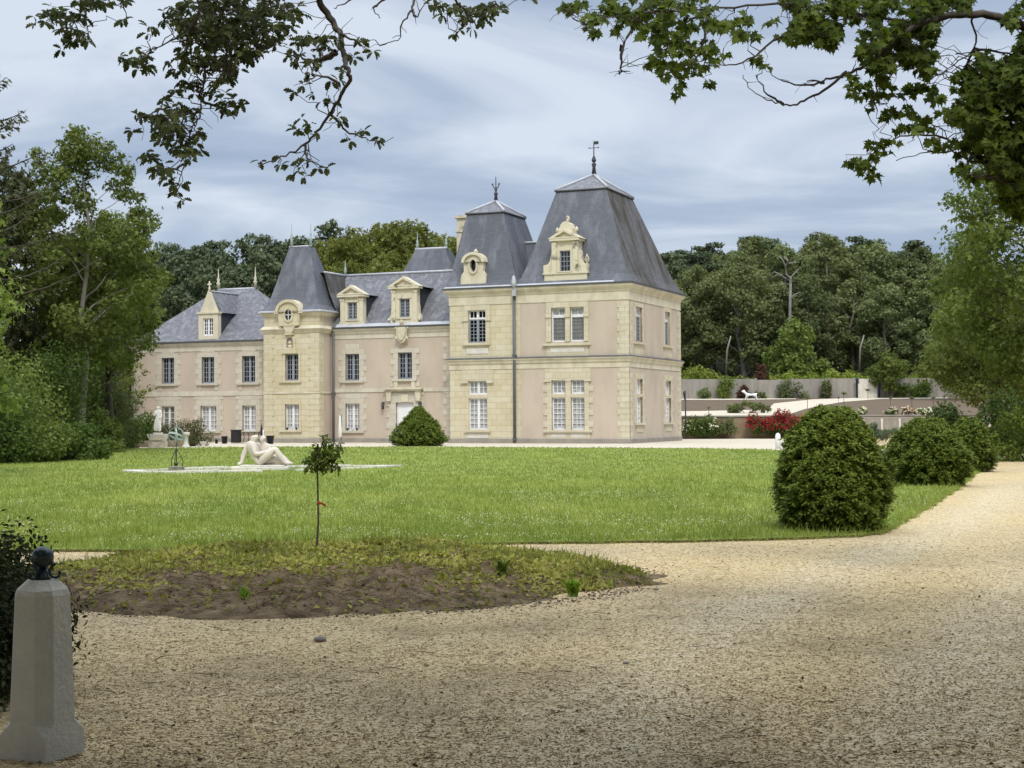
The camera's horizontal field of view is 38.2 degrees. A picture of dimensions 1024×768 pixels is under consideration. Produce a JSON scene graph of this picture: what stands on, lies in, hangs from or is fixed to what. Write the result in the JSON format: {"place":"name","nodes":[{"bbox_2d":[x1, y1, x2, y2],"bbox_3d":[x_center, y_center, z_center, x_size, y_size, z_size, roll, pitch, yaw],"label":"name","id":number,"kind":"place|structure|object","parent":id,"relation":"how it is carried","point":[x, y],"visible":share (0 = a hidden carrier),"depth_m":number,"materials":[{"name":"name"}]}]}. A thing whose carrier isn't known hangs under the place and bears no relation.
{"place":"outdoors","nodes":[
{"label":"outdoors","id":0,"kind":"place"},
{"bbox_2d":[135,439,784,449],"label":"court","id":1,"kind":"object","parent":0,"point":[768,444],"visible":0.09,"depth_m":82.17,"materials":[{"name":"beige gravel"}]},
{"bbox_2d":[113,362,156,408],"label":"young tree","id":2,"kind":"object","parent":1,"relation":"on","point":[137,391],"visible":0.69,"depth_m":80.05,"materials":[{"name":"green plant"}]},
{"bbox_2d":[134,408,164,440],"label":"shrub","id":3,"kind":"object","parent":1,"relation":"on","point":[147,426],"visible":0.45,"depth_m":84.42,"materials":[{"name":"green plant"}]},
{"bbox_2d":[147,407,167,447],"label":"standing statue","id":4,"kind":"object","parent":1,"relation":"on","point":[157,439],"visible":1,"depth_m":79.61,"materials":[{"name":"white stone"}]},
{"bbox_2d":[158,416,214,445],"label":"juniper","id":5,"kind":"object","parent":1,"relation":"on","point":[194,439],"visible":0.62,"depth_m":82.45,"materials":[{"name":"green plant"}]},
{"bbox_2d":[126,141,686,443],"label":"chateau","id":6,"kind":"structure","parent":1,"relation":"on","point":[504,327],"depth_m":89.85,"materials":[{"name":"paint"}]},
{"bbox_2d":[202,406,215,430],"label":"window","id":7,"kind":"structure","parent":6,"relation":"in","point":[208,412],"depth_m":96.43,"materials":[{"name":"white paint"}]},
{"bbox_2d":[347,354,358,380],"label":"window","id":8,"kind":"structure","parent":6,"relation":"in","point":[352,359],"depth_m":92.35,"materials":[{"name":"grey paint"}]},
{"bbox_2d":[347,403,358,430],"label":"window","id":9,"kind":"structure","parent":6,"relation":"in","point":[353,408],"depth_m":92.28,"materials":[{"name":"white paint"}]},
{"bbox_2d":[399,352,411,378],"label":"window","id":10,"kind":"structure","parent":6,"relation":"in","point":[405,359],"depth_m":90.90,"materials":[{"name":"grey paint"}]},
{"bbox_2d":[469,319,485,342],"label":"window","id":11,"kind":"structure","parent":6,"relation":"in","point":[476,326],"depth_m":87.93,"materials":[{"name":"grey paint"}]},
{"bbox_2d":[470,398,486,429],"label":"window","id":12,"kind":"structure","parent":6,"relation":"in","point":[478,406],"depth_m":87.82,"materials":[{"name":"white paint"}]},
{"bbox_2d":[552,316,564,341],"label":"window","id":13,"kind":"structure","parent":6,"relation":"in","point":[558,323],"depth_m":85.95,"materials":[{"name":"white paint"}]},
{"bbox_2d":[553,398,565,429],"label":"window","id":14,"kind":"structure","parent":6,"relation":"in","point":[559,423],"depth_m":85.85,"materials":[{"name":"white paint"}]},
{"bbox_2d":[571,316,583,341],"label":"window","id":15,"kind":"structure","parent":6,"relation":"in","point":[577,322],"depth_m":85.51,"materials":[{"name":"white paint"}]},
{"bbox_2d":[572,397,584,429],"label":"window","id":16,"kind":"structure","parent":6,"relation":"in","point":[578,417],"depth_m":85.39,"materials":[{"name":"white paint"}]},
{"bbox_2d":[388,405,449,446],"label":"cone bush","id":17,"kind":"object","parent":1,"relation":"on","point":[417,426],"visible":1,"depth_m":79.16,"materials":[{"name":"green plant"}]},
{"bbox_2d":[681,415,707,436],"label":"rose bush","id":18,"kind":"object","parent":1,"relation":"on","point":[690,428],"visible":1,"depth_m":98.71,"materials":[{"name":"green plant"}]},
{"bbox_2d":[0,445,977,551],"bbox_3d":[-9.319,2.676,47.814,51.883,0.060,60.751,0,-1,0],"label":"lawn","id":19,"kind":"structure","parent":0,"point":[494,469],"depth_m":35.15,"materials":[{"name":"plant"}]},
{"bbox_2d":[0,198,29,419],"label":"young tree","id":20,"kind":"object","parent":19,"relation":"on","point":[13,404],"visible":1,"depth_m":40.27,"materials":[{"name":"green plant"}]},
{"bbox_2d":[0,357,44,463],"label":"shrub","id":21,"kind":"object","parent":19,"relation":"on","point":[14,442],"visible":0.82,"depth_m":51.53,"materials":[{"name":"green plant"}]},
{"bbox_2d":[0,154,55,395],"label":"conifer tree","id":22,"kind":"object","parent":19,"relation":"on","point":[19,329],"visible":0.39,"depth_m":64.83,"materials":[{"name":"green plant"}]},
{"bbox_2d":[0,344,74,431],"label":"shrub","id":23,"kind":"object","parent":19,"relation":"on","point":[41,400],"visible":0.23,"depth_m":58.06,"materials":[{"name":"green plant"}]},
{"bbox_2d":[0,404,86,462],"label":"shrub","id":24,"kind":"object","parent":19,"relation":"on","point":[54,444],"visible":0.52,"depth_m":53.33,"materials":[{"name":"green plant"}]},
{"bbox_2d":[0,164,92,421],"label":"conifer tree","id":25,"kind":"object","parent":19,"relation":"on","point":[20,183],"visible":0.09,"depth_m":69.14,"materials":[{"name":"green plant"}]},
{"bbox_2d":[0,74,105,305],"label":"spruce tree","id":26,"kind":"object","parent":19,"relation":"on","point":[6,127],"visible":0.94,"depth_m":46.41,"materials":[{"name":"green plant"}]},
{"bbox_2d":[4,331,122,447],"bbox_3d":[-19.993,0.419,63.153,5.982,5.551,5.559,1,-2,-42],"label":"shrub","id":27,"kind":"object","parent":19,"relation":"on","point":[58,369],"visible":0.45,"depth_m":63.01,"materials":[{"name":"green plant"}]},
{"bbox_2d":[54,419,115,459],"bbox_3d":[-16.430,2.163,55.903,2.488,1.756,2.914,1,-2,-42],"label":"shrub","id":28,"kind":"object","parent":19,"relation":"on","point":[93,447],"visible":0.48,"depth_m":55.57,"materials":[{"name":"green plant"}]},
{"bbox_2d":[8,123,177,423],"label":"walnut tree","id":29,"kind":"object","parent":19,"relation":"on","point":[116,246],"visible":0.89,"depth_m":65.80,"materials":[{"name":"green plant"}]},
{"bbox_2d":[65,405,126,452],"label":"shrub","id":30,"kind":"object","parent":19,"relation":"on","point":[109,429],"visible":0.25,"depth_m":67.61,"materials":[{"name":"green plant"}]},
{"bbox_2d":[31,209,170,422],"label":"walnut tree","id":31,"kind":"object","parent":19,"relation":"on","point":[116,359],"visible":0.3,"depth_m":71.35,"materials":[{"name":"green plant"}]},
{"bbox_2d":[65,366,149,449],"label":"shrub","id":32,"kind":"object","parent":19,"relation":"on","point":[120,409],"visible":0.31,"depth_m":73.79,"materials":[{"name":"green plant"}]},
{"bbox_2d":[231,435,292,469],"bbox_3d":[-7.433,2.055,44.158,1.757,1.074,0.890,0,-1,0],"label":"couple statue","id":33,"kind":"object","parent":19,"relation":"on","point":[264,455],"visible":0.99,"depth_m":43.94,"materials":[{"name":"white stone"}]},
{"bbox_2d":[122,464,401,472],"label":"stone kerb","id":34,"kind":"structure","parent":19,"relation":"on","point":[195,470],"depth_m":43.61,"materials":[{"name":"beige stone"}]},
{"bbox_2d":[1,487,948,539],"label":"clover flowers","id":35,"kind":"object","parent":19,"relation":"on","point":[414,515],"visible":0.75,"depth_m":21.43,"materials":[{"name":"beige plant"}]},
{"bbox_2d":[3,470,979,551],"bbox_3d":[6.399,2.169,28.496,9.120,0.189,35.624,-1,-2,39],"label":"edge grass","id":36,"kind":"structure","parent":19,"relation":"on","point":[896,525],"depth_m":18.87,"materials":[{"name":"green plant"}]},
{"bbox_2d":[769,403,898,532],"bbox_3d":[4.396,1.166,20.184,1.790,1.824,1.868,0,-1,0],"label":"yew bush","id":37,"kind":"object","parent":19,"relation":"on","point":[833,471],"visible":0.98,"depth_m":19.70,"materials":[{"name":"green plant"}]},
{"bbox_2d":[884,415,977,485],"bbox_3d":[9.232,1.497,32.779,2.055,1.670,2.083,0,-1,0],"label":"yew bush","id":38,"kind":"object","parent":19,"relation":"on","point":[922,450],"visible":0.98,"depth_m":32.19,"materials":[{"name":"green plant"}]},
{"bbox_2d":[951,415,1000,471],"bbox_3d":[12.647,1.677,40.986,1.760,1.668,1.840,0,-1,0],"label":"yew bush","id":39,"kind":"object","parent":19,"relation":"on","point":[973,435],"visible":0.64,"depth_m":40.54,"materials":[{"name":"green plant"}]},
{"bbox_2d":[0,479,1023,767],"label":"drive","id":40,"kind":"structure","parent":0,"point":[984,513],"depth_m":9.54,"materials":[{"name":"beige gravel"}]},
{"bbox_2d":[0,546,84,763],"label":"stone bollard","id":41,"kind":"object","parent":40,"relation":"on","point":[44,726],"visible":0.99,"depth_m":6.92,"materials":[{"name":"stone"}]},
{"bbox_2d":[51,540,679,620],"bbox_3d":[-1.941,1.792,14.615,7.280,0.329,6.160,0,-1,0],"label":"soil mound","id":42,"kind":"object","parent":40,"relation":"on","point":[218,613],"visible":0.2,"depth_m":12.52,"materials":[{"name":"brown soil"}]},
{"bbox_2d":[301,434,345,546],"bbox_3d":[-1.961,1.139,15.395,0.472,1.253,0.371,0,-1,0],"label":"sapling","id":43,"kind":"object","parent":42,"relation":"on","point":[322,465],"visible":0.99,"depth_m":15.38,"materials":[{"name":"green plant"}]},
{"bbox_2d":[24,531,652,613],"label":"weeds","id":44,"kind":"object","parent":42,"relation":"on","point":[438,563],"visible":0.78,"depth_m":14.01,"materials":[{"name":"green plant"}]},
{"bbox_2d":[31,539,658,616],"bbox_3d":[-1.894,1.751,13.516,6.671,0.473,3.466,0,-1,0],"label":"straw","id":45,"kind":"object","parent":42,"relation":"on","point":[268,602],"visible":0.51,"depth_m":12.97,"materials":[{"name":"beige plant"}]},
{"bbox_2d":[53,546,648,615],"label":"soil clods","id":46,"kind":"object","parent":42,"relation":"on","point":[326,603],"visible":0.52,"depth_m":12.77,"materials":[{"name":"brown soil"}]},
{"bbox_2d":[0,538,1023,767],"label":"gravel stones","id":47,"kind":"object","parent":40,"relation":"on","point":[558,728],"visible":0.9,"depth_m":8.28,"materials":[{"name":"beige gravel"}]},
{"bbox_2d":[3,539,1021,767],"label":"twigs","id":48,"kind":"object","parent":40,"relation":"on","point":[537,698],"visible":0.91,"depth_m":8.01,"materials":[{"name":"brown wood"}]},
{"bbox_2d":[19,522,1023,767],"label":"dead leaves","id":49,"kind":"object","parent":40,"relation":"on","point":[540,740],"visible":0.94,"depth_m":8.14,"materials":[{"name":"brown plant"}]},
{"bbox_2d":[0,0,1023,340],"label":"sky","id":50,"kind":"structure","parent":0,"point":[522,104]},
{"bbox_2d":[115,325,1021,404],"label":"hill","id":51,"kind":"structure","parent":0,"point":[719,367],"depth_m":201.42,"materials":[{"name":"plant"}]},
{"bbox_2d":[130,252,193,348],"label":"pine tree","id":52,"kind":"object","parent":51,"relation":"on","point":[186,269],"visible":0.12,"depth_m":129.12,"materials":[{"name":"green plant"}]},
{"bbox_2d":[154,275,206,324],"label":"pine tree","id":53,"kind":"object","parent":51,"relation":"on","point":[184,294],"visible":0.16,"depth_m":123.31,"materials":[{"name":"green plant"}]},
{"bbox_2d":[153,241,216,314],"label":"pine tree","id":54,"kind":"object","parent":51,"relation":"on","point":[183,255],"visible":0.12,"depth_m":139.63,"materials":[{"name":"green plant"}]},
{"bbox_2d":[184,273,229,310],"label":"pine tree","id":55,"kind":"object","parent":51,"relation":"on","point":[213,280],"visible":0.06,"depth_m":124.99,"materials":[{"name":"green plant"}]},
{"bbox_2d":[180,239,236,289],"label":"pine tree","id":56,"kind":"object","parent":51,"relation":"on","point":[218,250],"visible":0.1,"depth_m":149.44,"materials":[{"name":"green plant"}]},
{"bbox_2d":[214,262,264,292],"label":"pine tree","id":57,"kind":"object","parent":51,"relation":"on","point":[232,278],"visible":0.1,"depth_m":126.24,"materials":[{"name":"green plant"}]},
{"bbox_2d":[204,238,276,295],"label":"pine tree","id":58,"kind":"object","parent":51,"relation":"on","point":[243,246],"visible":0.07,"depth_m":145.58,"materials":[{"name":"green plant"}]},
{"bbox_2d":[234,248,282,297],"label":"pine tree","id":59,"kind":"object","parent":51,"relation":"on","point":[272,278],"visible":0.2,"depth_m":125.46,"materials":[{"name":"green plant"}]},
{"bbox_2d":[240,233,289,295],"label":"pine tree","id":60,"kind":"object","parent":51,"relation":"on","point":[276,248],"visible":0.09,"depth_m":148.90,"materials":[{"name":"green plant"}]},
{"bbox_2d":[265,218,347,286],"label":"pine tree","id":61,"kind":"object","parent":51,"relation":"on","point":[326,227],"visible":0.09,"depth_m":149.31,"materials":[{"name":"green plant"}]},
{"bbox_2d":[313,237,376,272],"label":"oak tree","id":62,"kind":"object","parent":51,"relation":"on","point":[359,255],"visible":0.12,"depth_m":140.99,"materials":[{"name":"green plant"}]},
{"bbox_2d":[323,261,374,328],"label":"oak tree","id":63,"kind":"object","parent":51,"relation":"on","point":[356,269],"visible":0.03,"depth_m":127.34,"materials":[{"name":"green plant"}]},
{"bbox_2d":[324,233,387,271],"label":"oak tree","id":64,"kind":"object","parent":51,"relation":"on","point":[369,242],"visible":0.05,"depth_m":144.62,"materials":[{"name":"green plant"}]},
{"bbox_2d":[328,222,404,264],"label":"oak tree","id":65,"kind":"object","parent":51,"relation":"on","point":[350,230],"visible":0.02,"depth_m":149.11,"materials":[{"name":"green plant"}]},
{"bbox_2d":[363,250,411,272],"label":"oak tree","id":66,"kind":"object","parent":51,"relation":"on","point":[381,262],"visible":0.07,"depth_m":134.05,"materials":[{"name":"green plant"}]},
{"bbox_2d":[369,218,456,269],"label":"oak tree","id":67,"kind":"object","parent":51,"relation":"on","point":[408,237],"visible":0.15,"depth_m":144.57,"materials":[{"name":"green plant"}]},
{"bbox_2d":[660,252,700,314],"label":"pine tree","id":68,"kind":"object","parent":51,"relation":"on","point":[672,266],"visible":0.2,"depth_m":174.47,"materials":[{"name":"green plant"}]},
{"bbox_2d":[672,251,725,366],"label":"pine tree","id":69,"kind":"object","parent":51,"relation":"on","point":[693,258],"visible":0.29,"depth_m":185.13,"materials":[{"name":"green plant"}]},
{"bbox_2d":[673,264,736,372],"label":"woodland tree","id":70,"kind":"object","parent":51,"relation":"on","point":[698,348],"visible":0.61,"depth_m":170.74,"materials":[{"name":"green plant"}]},
{"bbox_2d":[696,250,786,378],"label":"woodland tree","id":71,"kind":"object","parent":51,"relation":"on","point":[738,293],"visible":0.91,"depth_m":168.25,"materials":[{"name":"green plant"}]},
{"bbox_2d":[722,235,791,376],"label":"woodland tree","id":72,"kind":"object","parent":51,"relation":"on","point":[750,246],"visible":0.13,"depth_m":186.29,"materials":[{"name":"green plant"}]},
{"bbox_2d":[747,287,809,378],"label":"woodland tree","id":73,"kind":"object","parent":51,"relation":"on","point":[781,319],"visible":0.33,"depth_m":168.18,"materials":[{"name":"green plant"}]},
{"bbox_2d":[748,242,821,371],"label":"woodland tree","id":74,"kind":"object","parent":51,"relation":"on","point":[782,253],"visible":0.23,"depth_m":177.28,"materials":[{"name":"green plant"}]},
{"bbox_2d":[758,315,833,378],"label":"young tree","id":75,"kind":"object","parent":51,"relation":"on","point":[789,341],"visible":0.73,"depth_m":158.04,"materials":[{"name":"green plant"}]},
{"bbox_2d":[773,272,838,374],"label":"woodland tree","id":76,"kind":"object","parent":51,"relation":"on","point":[809,289],"visible":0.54,"depth_m":170.14,"materials":[{"name":"green plant"}]},
{"bbox_2d":[776,234,877,377],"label":"woodland tree","id":77,"kind":"object","parent":51,"relation":"on","point":[843,267],"visible":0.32,"depth_m":179.69,"materials":[{"name":"green plant"}]},
{"bbox_2d":[814,278,889,372],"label":"woodland tree","id":78,"kind":"object","parent":51,"relation":"on","point":[839,320],"visible":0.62,"depth_m":174.12,"materials":[{"name":"green plant"}]},
{"bbox_2d":[830,241,908,376],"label":"woodland tree","id":79,"kind":"object","parent":51,"relation":"on","point":[869,253],"visible":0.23,"depth_m":181.76,"materials":[{"name":"green plant"}]},
{"bbox_2d":[844,282,916,371],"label":"woodland tree","id":80,"kind":"object","parent":51,"relation":"on","point":[887,335],"visible":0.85,"depth_m":171.80,"materials":[{"name":"green plant"}]},
{"bbox_2d":[859,257,938,376],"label":"woodland tree","id":81,"kind":"object","parent":51,"relation":"on","point":[894,269],"visible":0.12,"depth_m":183.00,"materials":[{"name":"green plant"}]},
{"bbox_2d":[891,239,934,277],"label":"pine tree","id":82,"kind":"object","parent":51,"relation":"on","point":[914,243],"visible":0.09,"depth_m":198.54,"materials":[{"name":"green plant"}]},
{"bbox_2d":[890,259,939,374],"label":"woodland tree","id":83,"kind":"object","parent":51,"relation":"on","point":[914,268],"visible":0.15,"depth_m":181.71,"materials":[{"name":"green plant"}]},
{"bbox_2d":[890,246,939,372],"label":"woodland tree","id":84,"kind":"object","parent":51,"relation":"on","point":[920,260],"visible":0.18,"depth_m":197.57,"materials":[{"name":"green plant"}]},
{"bbox_2d":[895,271,951,377],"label":"woodland tree","id":85,"kind":"object","parent":51,"relation":"on","point":[920,336],"visible":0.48,"depth_m":171.59,"materials":[{"name":"green plant"}]},
{"bbox_2d":[681,397,947,415],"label":"garden path","id":86,"kind":"structure","parent":0,"point":[794,406],"depth_m":121.14,"materials":[{"name":"beige gravel"}]},
{"bbox_2d":[681,397,1009,429],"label":"garden terrace","id":87,"kind":"structure","parent":0,"point":[876,406],"depth_m":126.53,"materials":[{"name":"grey stone"}]},
{"bbox_2d":[726,398,772,412],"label":"clipped bush","id":88,"kind":"object","parent":87,"relation":"on","point":[736,407],"visible":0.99,"depth_m":105.93,"materials":[{"name":"green plant"}]},
{"bbox_2d":[776,379,808,398],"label":"wall plant","id":89,"kind":"object","parent":87,"relation":"on","point":[783,394],"depth_m":149.04,"materials":[{"name":"green plant"}]},
{"bbox_2d":[681,377,986,398],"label":"garden wall","id":90,"kind":"structure","parent":87,"relation":"on","point":[691,387],"depth_m":149.94,"materials":[{"name":"grey concrete"}]},
{"bbox_2d":[865,347,910,395],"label":"young tree","id":91,"kind":"object","parent":87,"relation":"on","point":[890,364],"visible":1,"depth_m":148.42,"materials":[{"name":"green plant"}]},
{"bbox_2d":[771,438,1023,478],"bbox_3d":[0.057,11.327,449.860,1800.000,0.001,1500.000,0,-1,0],"label":"ground","id":92,"kind":"structure","parent":0,"point":[1008,470],"depth_m":40.87,"materials":[{"name":"beige gravel"}]},
{"bbox_2d":[0,509,96,711],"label":"hedge shrub","id":93,"kind":"object","parent":92,"relation":"on","point":[14,577],"visible":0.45,"depth_m":8.49,"materials":[{"name":"green plant"}]},
{"bbox_2d":[26,0,537,208],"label":"oak tree","id":94,"kind":"object","parent":92,"relation":"on","point":[220,34],"visible":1,"depth_m":12.80,"materials":[{"name":"green plant"}]},
{"bbox_2d":[745,411,780,435],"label":"rose bush","id":95,"kind":"object","parent":92,"relation":"on","point":[754,423],"visible":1,"depth_m":98.80,"materials":[{"name":"red plant"}]},
{"bbox_2d":[762,408,801,435],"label":"rose bush","id":96,"kind":"object","parent":92,"relation":"on","point":[783,423],"visible":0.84,"depth_m":98.79,"materials":[{"name":"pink plant"}]},
{"bbox_2d":[549,0,1023,224],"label":"maple tree","id":97,"kind":"object","parent":92,"relation":"on","point":[991,93],"visible":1,"depth_m":13.20,"materials":[{"name":"green plant"}]},
{"bbox_2d":[681,415,920,438],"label":"retaining wall","id":98,"kind":"structure","parent":92,"relation":"on","point":[744,431],"depth_m":99.56,"materials":[{"name":"brown stone"}]},
{"bbox_2d":[909,279,1023,435],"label":"lime tree","id":99,"kind":"object","parent":92,"relation":"on","point":[970,387],"visible":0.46,"depth_m":84.08,"materials":[{"name":"green plant"}]},
{"bbox_2d":[926,155,1023,397],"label":"lime tree","id":100,"kind":"object","parent":92,"relation":"on","point":[985,239],"visible":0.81,"depth_m":52.04,"materials":[{"name":"green plant"}]},
{"bbox_2d":[926,383,1023,453],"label":"laurel hedge","id":101,"kind":"object","parent":92,"relation":"on","point":[992,407],"visible":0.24,"depth_m":59.65,"materials":[{"name":"green plant"}]},
{"bbox_2d":[988,405,1023,461],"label":"yew shrub","id":102,"kind":"object","parent":92,"relation":"on","point":[1007,447],"visible":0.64,"depth_m":49.67,"materials":[{"name":"green plant"}]},
{"bbox_2d":[863,416,994,430],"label":"terrace railing","id":103,"kind":"object","parent":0,"point":[888,423],"visible":0.12,"depth_m":99.32,"materials":[{"name":"white stone"}]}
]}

